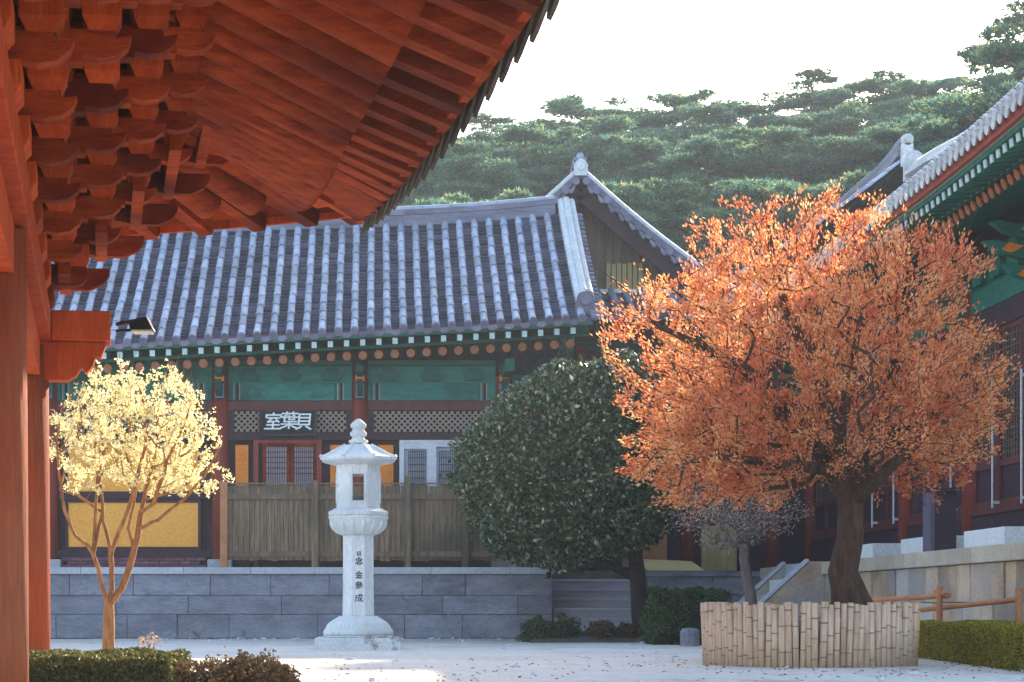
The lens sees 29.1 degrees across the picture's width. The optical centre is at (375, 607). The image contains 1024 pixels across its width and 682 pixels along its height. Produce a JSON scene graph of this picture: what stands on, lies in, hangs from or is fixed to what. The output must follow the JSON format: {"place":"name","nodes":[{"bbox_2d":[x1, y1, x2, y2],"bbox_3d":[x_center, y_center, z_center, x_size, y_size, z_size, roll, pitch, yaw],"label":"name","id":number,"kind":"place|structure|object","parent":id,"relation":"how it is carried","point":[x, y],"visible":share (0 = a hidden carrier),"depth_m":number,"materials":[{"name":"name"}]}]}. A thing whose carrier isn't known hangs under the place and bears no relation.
{"place":"outdoors","nodes":[
{"label":"outdoors","id":0,"kind":"place"},
{"bbox_2d":[0,0,559,681],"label":"foreground hall","id":1,"kind":"structure","parent":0,"point":[128,128],"depth_m":12.43,"materials":[{"name":"wood"}]},
{"bbox_2d":[116,317,154,333],"bbox_3d":[-1.839,-2.153,14.993,0.293,0.114,0.200,0,0,0],"label":"floodlight","id":2,"kind":"object","parent":1,"relation":"attached to","point":[142,325],"visible":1,"depth_m":14.91,"materials":[{"name":"black metal"}]},
{"bbox_2d":[84,571,646,578],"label":"terrace floor","id":3,"kind":"structure","parent":0,"point":[591,575],"depth_m":39.20,"materials":[{"name":"stone"}]},
{"bbox_2d":[668,133,913,563],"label":"hall","id":4,"kind":"structure","parent":3,"relation":"on","point":[888,168],"depth_m":45.50,"materials":[{"name":"tile"}]},
{"bbox_2d":[50,639,1023,681],"bbox_3d":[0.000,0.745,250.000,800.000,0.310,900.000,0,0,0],"label":"ground","id":5,"kind":"structure","parent":0,"point":[436,655],"depth_m":20.57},
{"bbox_2d":[29,646,190,681],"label":"box hedge","id":6,"kind":"object","parent":5,"relation":"on","point":[135,664],"visible":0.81,"depth_m":11.73,"materials":[{"name":"green plant"}]},
{"bbox_2d":[49,349,234,648],"bbox_3d":[-2.413,-1.004,19.594,1.868,3.152,1.723,0,0,-36],"label":"yellow blossom tree","id":7,"kind":"object","parent":5,"relation":"on","point":[162,469],"visible":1,"depth_m":19.50,"materials":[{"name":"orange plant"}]},
{"bbox_2d":[138,632,161,647],"bbox_3d":[-1.667,0.389,14.497,0.184,0.424,0.144,0,0,0],"label":"young plant","id":8,"kind":"object","parent":5,"relation":"on","point":[151,641],"visible":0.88,"depth_m":14.49,"materials":[{"name":"pink plant"}]},
{"bbox_2d":[166,647,301,681],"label":"rounded shrub","id":9,"kind":"object","parent":5,"relation":"on","point":[252,669],"visible":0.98,"depth_m":11.97,"materials":[{"name":"orange plant"}]},
{"bbox_2d":[50,567,552,638],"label":"stone terrace","id":10,"kind":"structure","parent":5,"relation":"on","point":[307,602],"depth_m":37.30,"materials":[{"name":"stone"}]},
{"bbox_2d":[49,195,603,566],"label":"temple hall","id":11,"kind":"structure","parent":10,"relation":"on","point":[414,339],"depth_m":38.26,"materials":[{"name":"tile"}]},
{"bbox_2d":[263,443,289,524],"bbox_3d":[-1.932,-2.400,38.280,0.533,1.600,0.060,0,0,0],"label":"door","id":12,"kind":"structure","parent":11,"relation":"in","point":[276,456],"depth_m":38.26,"materials":[{"name":"red wood"}]},
{"bbox_2d":[259,410,316,435],"bbox_3d":[-1.707,-3.580,38.123,1.122,0.493,0.095,0,0,0],"label":"signboard","id":13,"kind":"object","parent":11,"relation":"hanging from","point":[287,422],"visible":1,"depth_m":38.10},
{"bbox_2d":[291,443,315,524],"bbox_3d":[-1.399,-2.400,38.280,0.500,1.600,0.060,0,0,0],"label":"door","id":14,"kind":"structure","parent":11,"relation":"in","point":[303,455],"depth_m":38.26,"materials":[{"name":"red wood"}]},
{"bbox_2d":[399,440,459,524],"bbox_3d":[1.107,-2.471,38.300,1.282,1.752,0.120,0,0,0],"label":"window","id":15,"kind":"structure","parent":11,"relation":"in","point":[424,461],"depth_m":38.29,"materials":[{"name":"paper"}]},
{"bbox_2d":[220,476,499,566],"bbox_3d":[-0.289,-1.630,37.565,5.366,1.740,0.190,0,0,0],"label":"plank fence","id":16,"kind":"object","parent":10,"relation":"on","point":[432,522],"visible":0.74,"depth_m":37.60,"materials":[{"name":"brown wood"}]},
{"bbox_2d":[315,419,400,649],"bbox_3d":[-0.244,-1.033,28.000,1.200,3.306,1.200,0,0,0],"label":"stone lantern","id":17,"kind":"object","parent":5,"relation":"on","point":[358,523],"visible":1,"depth_m":27.75,"materials":[{"name":"stone"}]},
{"bbox_2d":[57,637,1022,681],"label":"fallen leaves","id":18,"kind":"object","parent":5,"relation":"on","point":[610,667],"visible":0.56,"depth_m":18.52,"materials":[{"name":"orange plant"}]},
{"bbox_2d":[131,637,1022,681],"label":"pebbles","id":19,"kind":"object","parent":5,"relation":"on","point":[585,656],"visible":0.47,"depth_m":22.28,"materials":[{"name":"stone"}]},
{"bbox_2d":[514,631,653,642],"bbox_3d":[4.900,0.514,35.149,4.600,0.218,4.202,0,0,0],"label":"soil bed","id":20,"kind":"object","parent":5,"relation":"on","point":[583,638],"visible":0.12,"depth_m":33.55,"materials":[{"name":"brown soil"}]},
{"bbox_2d":[515,613,554,641],"bbox_3d":[2.783,0.365,33.891,0.649,0.515,0.663,0,0,35],"label":"shrub","id":21,"kind":"object","parent":20,"relation":"on","point":[536,627],"visible":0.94,"depth_m":33.77,"materials":[{"name":"green plant"}]},
{"bbox_2d":[547,612,584,637],"bbox_3d":[3.290,0.353,34.037,0.715,0.546,0.692,0,0,0],"label":"shrub","id":22,"kind":"object","parent":20,"relation":"on","point":[564,628],"visible":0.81,"depth_m":33.91,"materials":[{"name":"green plant"}]},
{"bbox_2d":[439,342,696,632],"bbox_3d":[3.420,-1.972,34.739,4.615,5.228,3.920,0,0,0],"label":"dark clipped tree","id":23,"kind":"object","parent":20,"relation":"on","point":[492,480],"visible":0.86,"depth_m":33.61,"materials":[{"name":"green plant"}]},
{"bbox_2d":[583,619,620,638],"bbox_3d":[3.921,0.405,33.921,0.640,0.438,0.744,0,0,0],"label":"shrub","id":24,"kind":"object","parent":20,"relation":"on","point":[600,629],"visible":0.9,"depth_m":33.75,"materials":[{"name":"orange plant"}]},
{"bbox_2d":[614,621,642,637],"bbox_3d":[4.365,0.431,34.053,0.650,0.392,0.618,0,0,40],"label":"shrub","id":25,"kind":"object","parent":20,"relation":"on","point":[628,630],"visible":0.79,"depth_m":33.88,"materials":[{"name":"orange plant"}]},
{"bbox_2d":[549,579,631,630],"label":"stone steps","id":26,"kind":"structure","parent":5,"relation":"on","point":[587,600],"depth_m":37.98,"materials":[{"name":"grey stone"}]},
{"bbox_2d":[638,585,732,644],"bbox_3d":[5.022,0.130,31.699,1.456,0.992,1.239,0,0,0],"label":"box hedge","id":27,"kind":"object","parent":5,"relation":"on","point":[668,616],"visible":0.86,"depth_m":31.28,"materials":[{"name":"green plant"}]},
{"bbox_2d":[680,628,699,645],"bbox_3d":[4.870,0.470,30.400,0.300,0.300,0.285,0,0,0],"label":"stone post","id":28,"kind":"object","parent":5,"relation":"on","point":[689,636],"visible":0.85,"depth_m":30.28,"materials":[{"name":"stone"}]},
{"bbox_2d":[645,571,761,603],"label":"retaining wall","id":29,"kind":"structure","parent":5,"relation":"on","point":[731,582],"depth_m":38.39,"materials":[{"name":"stone"}]},
{"bbox_2d":[659,474,814,604],"bbox_3d":[5.372,-0.757,29.481,2.020,2.707,1.975,0,0,-32],"label":"bare twiggy tree","id":30,"kind":"object","parent":5,"relation":"on","point":[746,533],"visible":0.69,"depth_m":29.42,"materials":[{"name":"grey plant"}]},
{"bbox_2d":[738,559,823,620],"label":"side steps","id":31,"kind":"structure","parent":5,"relation":"on","point":[781,583],"depth_m":32.99,"materials":[{"name":"stone"}]},
{"bbox_2d":[700,601,920,667],"bbox_3d":[4.521,0.281,20.503,2.234,0.682,2.225,0,0,0],"label":"bamboo enclosure","id":32,"kind":"object","parent":5,"relation":"on","point":[824,635],"visible":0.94,"depth_m":19.55,"materials":[{"name":"wood"}]},
{"bbox_2d":[585,179,1021,618],"bbox_3d":[4.533,-2.167,20.424,4.187,4.620,4.194,0,0,41],"label":"orange leaved tree","id":33,"kind":"object","parent":32,"relation":"on","point":[828,451],"visible":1,"depth_m":19.95,"materials":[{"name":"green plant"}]},
{"bbox_2d":[760,542,1023,621],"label":"stone platform","id":34,"kind":"structure","parent":5,"relation":"on","point":[976,573],"depth_m":25.59,"materials":[{"name":"stone"}]},
{"bbox_2d":[917,487,961,551],"bbox_3d":[7.840,-1.205,27.270,0.480,0.890,0.500,0,0,0],"label":"wooden box","id":35,"kind":"object","parent":34,"relation":"on","point":[939,530],"visible":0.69,"depth_m":27.10,"materials":[{"name":"grey wood"}]},
{"bbox_2d":[872,586,1021,627],"bbox_3d":[6.646,0.180,22.701,0.317,0.840,3.885,0,0,-9],"label":"wooden handrail","id":36,"kind":"object","parent":5,"relation":"on","point":[939,595],"visible":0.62,"depth_m":22.67,"materials":[{"name":"brown wood"}]},
{"bbox_2d":[918,619,1023,671],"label":"box hedge","id":37,"kind":"object","parent":5,"relation":"on","point":[997,644],"visible":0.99,"depth_m":20.23,"materials":[{"name":"green leaves"},{"name":"twigs"}]},
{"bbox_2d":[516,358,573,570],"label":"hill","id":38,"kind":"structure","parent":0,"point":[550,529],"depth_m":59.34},
{"bbox_2d":[397,191,445,205],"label":"pine tree","id":39,"kind":"object","parent":38,"relation":"on","point":[409,200],"depth_m":74.06,"materials":[{"name":"green plant"}]},
{"bbox_2d":[399,140,499,204],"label":"pine tree","id":40,"kind":"object","parent":38,"relation":"on","point":[461,148],"visible":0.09,"depth_m":79.58,"materials":[{"name":"green plant"}]},
{"bbox_2d":[413,135,493,196],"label":"pine tree","id":41,"kind":"object","parent":38,"relation":"on","point":[461,138],"depth_m":82.92,"materials":[{"name":"green plant"}]},
{"bbox_2d":[427,169,525,201],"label":"pine tree","id":42,"kind":"object","parent":38,"relation":"on","point":[451,176],"visible":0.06,"depth_m":74.98,"materials":[{"name":"green plant"}]},
{"bbox_2d":[407,196,560,443],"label":"pine tree","id":43,"kind":"object","parent":38,"relation":"on","point":[432,201],"visible":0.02,"depth_m":61.02,"materials":[{"name":"green plant"}]},
{"bbox_2d":[440,191,527,203],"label":"pine tree","id":44,"kind":"object","parent":38,"relation":"on","point":[459,197],"visible":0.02,"depth_m":63.92,"materials":[{"name":"green plant"}]},
{"bbox_2d":[429,151,544,201],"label":"pine tree","id":45,"kind":"object","parent":38,"relation":"on","point":[487,170],"visible":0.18,"depth_m":74.09,"materials":[{"name":"green plant"}]},
{"bbox_2d":[459,110,557,147],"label":"pine tree","id":46,"kind":"object","parent":38,"relation":"on","point":[482,133],"visible":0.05,"depth_m":90.07,"materials":[{"name":"green plant"}]},
{"bbox_2d":[469,187,574,522],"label":"pine tree","id":47,"kind":"object","parent":38,"relation":"on","point":[562,351],"visible":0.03,"depth_m":63.23,"materials":[{"name":"green plant"}]},
{"bbox_2d":[476,119,583,195],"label":"pine tree","id":48,"kind":"object","parent":38,"relation":"on","point":[519,132],"visible":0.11,"depth_m":79.95,"materials":[{"name":"green plant"}]},
{"bbox_2d":[496,144,586,197],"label":"pine tree","id":49,"kind":"object","parent":38,"relation":"on","point":[541,156],"visible":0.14,"depth_m":77.80,"materials":[{"name":"green plant"}]},
{"bbox_2d":[494,126,590,194],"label":"pine tree","id":50,"kind":"object","parent":38,"relation":"on","point":[563,139],"visible":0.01,"depth_m":84.08,"materials":[{"name":"green plant"}]},
{"bbox_2d":[523,116,583,150],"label":"pine tree","id":51,"kind":"object","parent":38,"relation":"on","point":[556,123],"visible":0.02,"depth_m":94.94,"materials":[{"name":"green plant"}]},
{"bbox_2d":[529,91,630,132],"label":"pine tree","id":52,"kind":"object","parent":38,"relation":"on","point":[572,107],"visible":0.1,"depth_m":93.67,"materials":[{"name":"green plant"}]},
{"bbox_2d":[545,113,661,173],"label":"pine tree","id":53,"kind":"object","parent":38,"relation":"on","point":[607,125],"visible":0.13,"depth_m":81.25,"materials":[{"name":"green plant"}]},
{"bbox_2d":[558,180,663,352],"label":"pine tree","id":54,"kind":"object","parent":38,"relation":"on","point":[626,194],"visible":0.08,"depth_m":63.82,"materials":[{"name":"green plant"}]},
{"bbox_2d":[559,133,680,223],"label":"pine tree","id":55,"kind":"object","parent":38,"relation":"on","point":[619,149],"visible":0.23,"depth_m":77.06,"materials":[{"name":"green plant"}]},
{"bbox_2d":[594,104,668,131],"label":"pine tree","id":56,"kind":"object","parent":38,"relation":"on","point":[632,113],"visible":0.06,"depth_m":93.01,"materials":[{"name":"green plant"}]},
{"bbox_2d":[588,126,698,178],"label":"pine tree","id":57,"kind":"object","parent":38,"relation":"on","point":[672,137],"visible":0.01,"depth_m":84.80,"materials":[{"name":"green plant"}]},
{"bbox_2d":[598,144,712,233],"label":"pine tree","id":58,"kind":"object","parent":38,"relation":"on","point":[638,162],"visible":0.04,"depth_m":79.03,"materials":[{"name":"green plant"}]},
{"bbox_2d":[618,176,727,269],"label":"pine tree","id":59,"kind":"object","parent":38,"relation":"on","point":[669,194],"visible":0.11,"depth_m":65.44,"materials":[{"name":"green plant"}]},
{"bbox_2d":[639,87,718,169],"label":"pine tree","id":60,"kind":"object","parent":38,"relation":"on","point":[670,100],"visible":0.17,"depth_m":92.30,"materials":[{"name":"green plant"}]},
{"bbox_2d":[644,130,717,206],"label":"pine tree","id":61,"kind":"object","parent":38,"relation":"on","point":[664,135],"visible":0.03,"depth_m":83.02,"materials":[{"name":"green plant"}]},
{"bbox_2d":[655,97,747,206],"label":"pine tree","id":62,"kind":"object","parent":38,"relation":"on","point":[721,114],"visible":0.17,"depth_m":87.94,"materials":[{"name":"green plant"}]},
{"bbox_2d":[632,133,780,267],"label":"pine tree","id":63,"kind":"object","parent":38,"relation":"on","point":[713,153],"visible":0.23,"depth_m":74.30,"materials":[{"name":"green plant"}]},
{"bbox_2d":[657,127,773,245],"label":"pine tree","id":64,"kind":"object","parent":38,"relation":"on","point":[723,135],"visible":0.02,"depth_m":80.63,"materials":[{"name":"green plant"}]},
{"bbox_2d":[656,149,788,247],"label":"pine tree","id":65,"kind":"object","parent":38,"relation":"on","point":[679,160],"visible":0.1,"depth_m":75.47,"materials":[{"name":"green plant"}]},
{"bbox_2d":[682,177,806,283],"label":"pine tree","id":66,"kind":"object","parent":38,"relation":"on","point":[752,189],"visible":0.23,"depth_m":62.86,"materials":[{"name":"green plant"}]},
{"bbox_2d":[709,98,799,125],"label":"pine tree","id":67,"kind":"object","parent":38,"relation":"on","point":[748,108],"visible":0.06,"depth_m":91.43,"materials":[{"name":"green plant"}]},
{"bbox_2d":[702,111,806,234],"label":"pine tree","id":68,"kind":"object","parent":38,"relation":"on","point":[768,121],"visible":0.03,"depth_m":83.03,"materials":[{"name":"green plant"}]},
{"bbox_2d":[725,177,834,278],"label":"pine tree","id":69,"kind":"object","parent":38,"relation":"on","point":[789,189],"visible":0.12,"depth_m":64.30,"materials":[{"name":"green plant"}]},
{"bbox_2d":[719,123,845,244],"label":"pine tree","id":70,"kind":"object","parent":38,"relation":"on","point":[794,164],"visible":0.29,"depth_m":73.92,"materials":[{"name":"green plant"}]},
{"bbox_2d":[742,113,851,178],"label":"pine tree","id":71,"kind":"object","parent":38,"relation":"on","point":[808,136],"visible":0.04,"depth_m":83.20,"materials":[{"name":"green plant"}]},
{"bbox_2d":[750,66,864,137],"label":"pine tree","id":72,"kind":"object","parent":38,"relation":"on","point":[808,101],"visible":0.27,"depth_m":92.11,"materials":[{"name":"green plant"}]},
{"bbox_2d":[802,198,835,210],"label":"pine tree","id":73,"kind":"object","parent":38,"relation":"on","point":[812,206],"visible":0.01,"depth_m":66.59,"materials":[{"name":"green plant"}]},
{"bbox_2d":[788,169,869,313],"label":"pine tree","id":74,"kind":"object","parent":38,"relation":"on","point":[850,181],"visible":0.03,"depth_m":63.09,"materials":[{"name":"green plant"}]},
{"bbox_2d":[794,88,876,133],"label":"pine tree","id":75,"kind":"object","parent":38,"relation":"on","point":[845,100],"visible":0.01,"depth_m":94.39,"materials":[{"name":"green plant"}]},
{"bbox_2d":[803,135,893,199],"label":"pine tree","id":76,"kind":"object","parent":38,"relation":"on","point":[842,158],"visible":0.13,"depth_m":73.87,"materials":[{"name":"green plant"}]},
{"bbox_2d":[786,99,914,182],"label":"pine tree","id":77,"kind":"object","parent":38,"relation":"on","point":[840,119],"visible":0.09,"depth_m":80.95,"materials":[{"name":"green plant"}]},
{"bbox_2d":[823,67,914,136],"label":"pine tree","id":78,"kind":"object","parent":38,"relation":"on","point":[868,84],"visible":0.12,"depth_m":92.55,"materials":[{"name":"green plant"}]},
{"bbox_2d":[855,120,928,168],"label":"pine tree","id":79,"kind":"object","parent":38,"relation":"on","point":[891,132],"visible":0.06,"depth_m":74.94,"materials":[{"name":"green plant"}]},
{"bbox_2d":[856,95,934,143],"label":"pine tree","id":80,"kind":"object","parent":38,"relation":"on","point":[893,108],"visible":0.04,"depth_m":85.48,"materials":[{"name":"green plant"}]},
{"bbox_2d":[889,112,960,154],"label":"pine tree","id":81,"kind":"object","parent":38,"relation":"on","point":[918,119],"visible":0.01,"depth_m":73.51,"materials":[{"name":"green plant"}]},
{"bbox_2d":[874,73,981,118],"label":"pine tree","id":82,"kind":"object","parent":38,"relation":"on","point":[911,87],"visible":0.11,"depth_m":89.30,"materials":[{"name":"green plant"}]},
{"bbox_2d":[900,88,999,144],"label":"pine tree","id":83,"kind":"object","parent":38,"relation":"on","point":[930,132],"visible":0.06,"depth_m":70.75,"materials":[{"name":"green plant"}]},
{"bbox_2d":[916,0,1023,154],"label":"pine tree","id":84,"kind":"object","parent":38,"relation":"on","point":[972,66],"visible":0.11,"depth_m":66.47,"materials":[{"name":"green plant"}]},
{"bbox_2d":[957,18,1023,121],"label":"pine tree","id":85,"kind":"object","parent":38,"relation":"on","point":[1008,55],"visible":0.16,"depth_m":61.52,"materials":[{"name":"green plant"}]},
{"bbox_2d":[968,70,1017,91],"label":"pine tree","id":86,"kind":"object","parent":38,"relation":"on","point":[1001,76],"visible":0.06,"depth_m":87.16,"materials":[{"name":"green plant"}]},
{"bbox_2d":[546,152,789,570],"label":"gabled wing","id":87,"kind":"structure","parent":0,"point":[622,238],"depth_m":42.08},
{"bbox_2d":[643,559,704,570],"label":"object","id":88,"kind":"object","parent":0,"point":[661,565],"visible":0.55,"depth_m":40.35,"materials":[{"name":"soil"}]},
{"bbox_2d":[458,0,1023,136],"label":"sky","id":89,"kind":"structure","parent":0,"point":[599,50],"materials":[{"name":"white"}]},
{"bbox_2d":[718,77,1023,561],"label":"side hall","id":90,"kind":"structure","parent":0,"point":[958,177],"depth_m":28.11,"materials":[{"name":"tile"}]},
{"bbox_2d":[813,409,824,535],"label":"door","id":91,"kind":"structure","parent":90,"relation":"in","point":[818,496],"depth_m":39.76,"materials":[{"name":"brown wood"}]},
{"bbox_2d":[825,401,837,533],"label":"door","id":92,"kind":"structure","parent":90,"relation":"in","point":[831,503],"depth_m":38.72,"materials":[{"name":"brown wood"}]},
{"bbox_2d":[856,386,870,527],"bbox_3d":[8.990,-2.735,35.993,0.080,2.564,1.073,0,0,0],"label":"door","id":93,"kind":"structure","parent":90,"relation":"in","point":[867,502],"depth_m":35.95,"materials":[{"name":"brown wood"}]},
{"bbox_2d":[871,426,877,526],"bbox_3d":[8.870,-2.340,34.895,0.111,1.840,0.040,0,0,0],"label":"door rod","id":94,"kind":"object","parent":90,"relation":"attached to","point":[872,522],"depth_m":34.88,"materials":[{"name":"metal"}]},
{"bbox_2d":[871,380,886,525],"bbox_3d":[8.990,-2.735,34.900,0.080,2.564,1.073,0,0,0],"label":"door","id":95,"kind":"structure","parent":90,"relation":"in","point":[880,512],"depth_m":34.89,"materials":[{"name":"brown wood"}]},
{"bbox_2d":[887,374,898,523],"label":"door","id":96,"kind":"structure","parent":90,"relation":"in","point":[890,487],"depth_m":34.15,"materials":[{"name":"brown wood"}]},
{"bbox_2d":[893,416,898,523],"bbox_3d":[8.870,-2.340,33.458,0.111,1.840,0.040,0,0,0],"label":"door rod","id":97,"kind":"object","parent":90,"relation":"attached to","point":[893,496],"depth_m":33.44,"materials":[{"name":"metal"}]},
{"bbox_2d":[909,363,926,519],"bbox_3d":[8.990,-2.735,32.393,0.080,2.564,1.073,0,0,0],"label":"door","id":98,"kind":"structure","parent":90,"relation":"in","point":[915,505],"depth_m":32.62,"materials":[{"name":"brown wood"}]},
{"bbox_2d":[927,355,946,486],"bbox_3d":[8.990,-2.735,31.300,0.080,2.564,1.073,0,0,0],"label":"door","id":99,"kind":"structure","parent":90,"relation":"in","point":[943,483],"depth_m":31.08,"materials":[{"name":"brown wood"}]},
{"bbox_2d":[947,346,962,511],"bbox_3d":[8.990,-2.735,30.207,0.080,2.564,1.073,0,0,0],"label":"door","id":100,"kind":"structure","parent":90,"relation":"in","point":[958,494],"depth_m":30.30,"materials":[{"name":"brown wood"}]},
{"bbox_2d":[974,329,997,509],"bbox_3d":[8.990,-2.735,28.793,0.080,2.564,1.073,0,0,0],"label":"door","id":101,"kind":"structure","parent":90,"relation":"in","point":[982,472],"depth_m":28.89,"materials":[{"name":"brown wood"}]},
{"bbox_2d":[991,379,999,507],"bbox_3d":[8.870,-2.340,28.090,0.111,1.840,0.040,0,0,0],"label":"door rod","id":102,"kind":"object","parent":90,"relation":"attached to","point":[993,502],"depth_m":28.08,"materials":[{"name":"metal"}]},
{"bbox_2d":[998,317,1022,505],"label":"door","id":103,"kind":"structure","parent":90,"relation":"in","point":[1009,460],"depth_m":27.72,"materials":[{"name":"brown wood"}]},
{"bbox_2d":[1020,369,1023,502],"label":"door rod","id":104,"kind":"object","parent":90,"relation":"attached to","point":[1021,436],"depth_m":26.82,"materials":[{"name":"metal"}]},
{"bbox_2d":[1023,316,1023,501],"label":"door","id":105,"kind":"structure","parent":90,"relation":"in","point":[1023,316],"depth_m":27.11,"materials":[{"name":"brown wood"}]},
{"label":"platform floor","id":106,"kind":"structure","parent":0,"visible":0},
{"bbox_2d":[861,543,900,557],"bbox_3d":[8.310,-0.888,32.150,0.620,0.283,1.100,0,0,0],"label":"doorstep block","id":107,"kind":"structure","parent":106,"relation":"on","point":[876,549],"depth_m":31.60,"materials":[{"name":"white stone"}]},
{"bbox_2d":[901,535,963,553],"bbox_3d":[8.310,-0.888,29.025,0.620,0.283,1.750,0,0,0],"label":"doorstep block","id":108,"kind":"structure","parent":106,"relation":"on","point":[912,545],"depth_m":29.07,"materials":[{"name":"white stone"}]},
{"bbox_2d":[964,526,1023,547],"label":"doorstep block","id":109,"kind":"structure","parent":106,"relation":"on","point":[996,535],"depth_m":25.36,"materials":[{"name":"white stone"}]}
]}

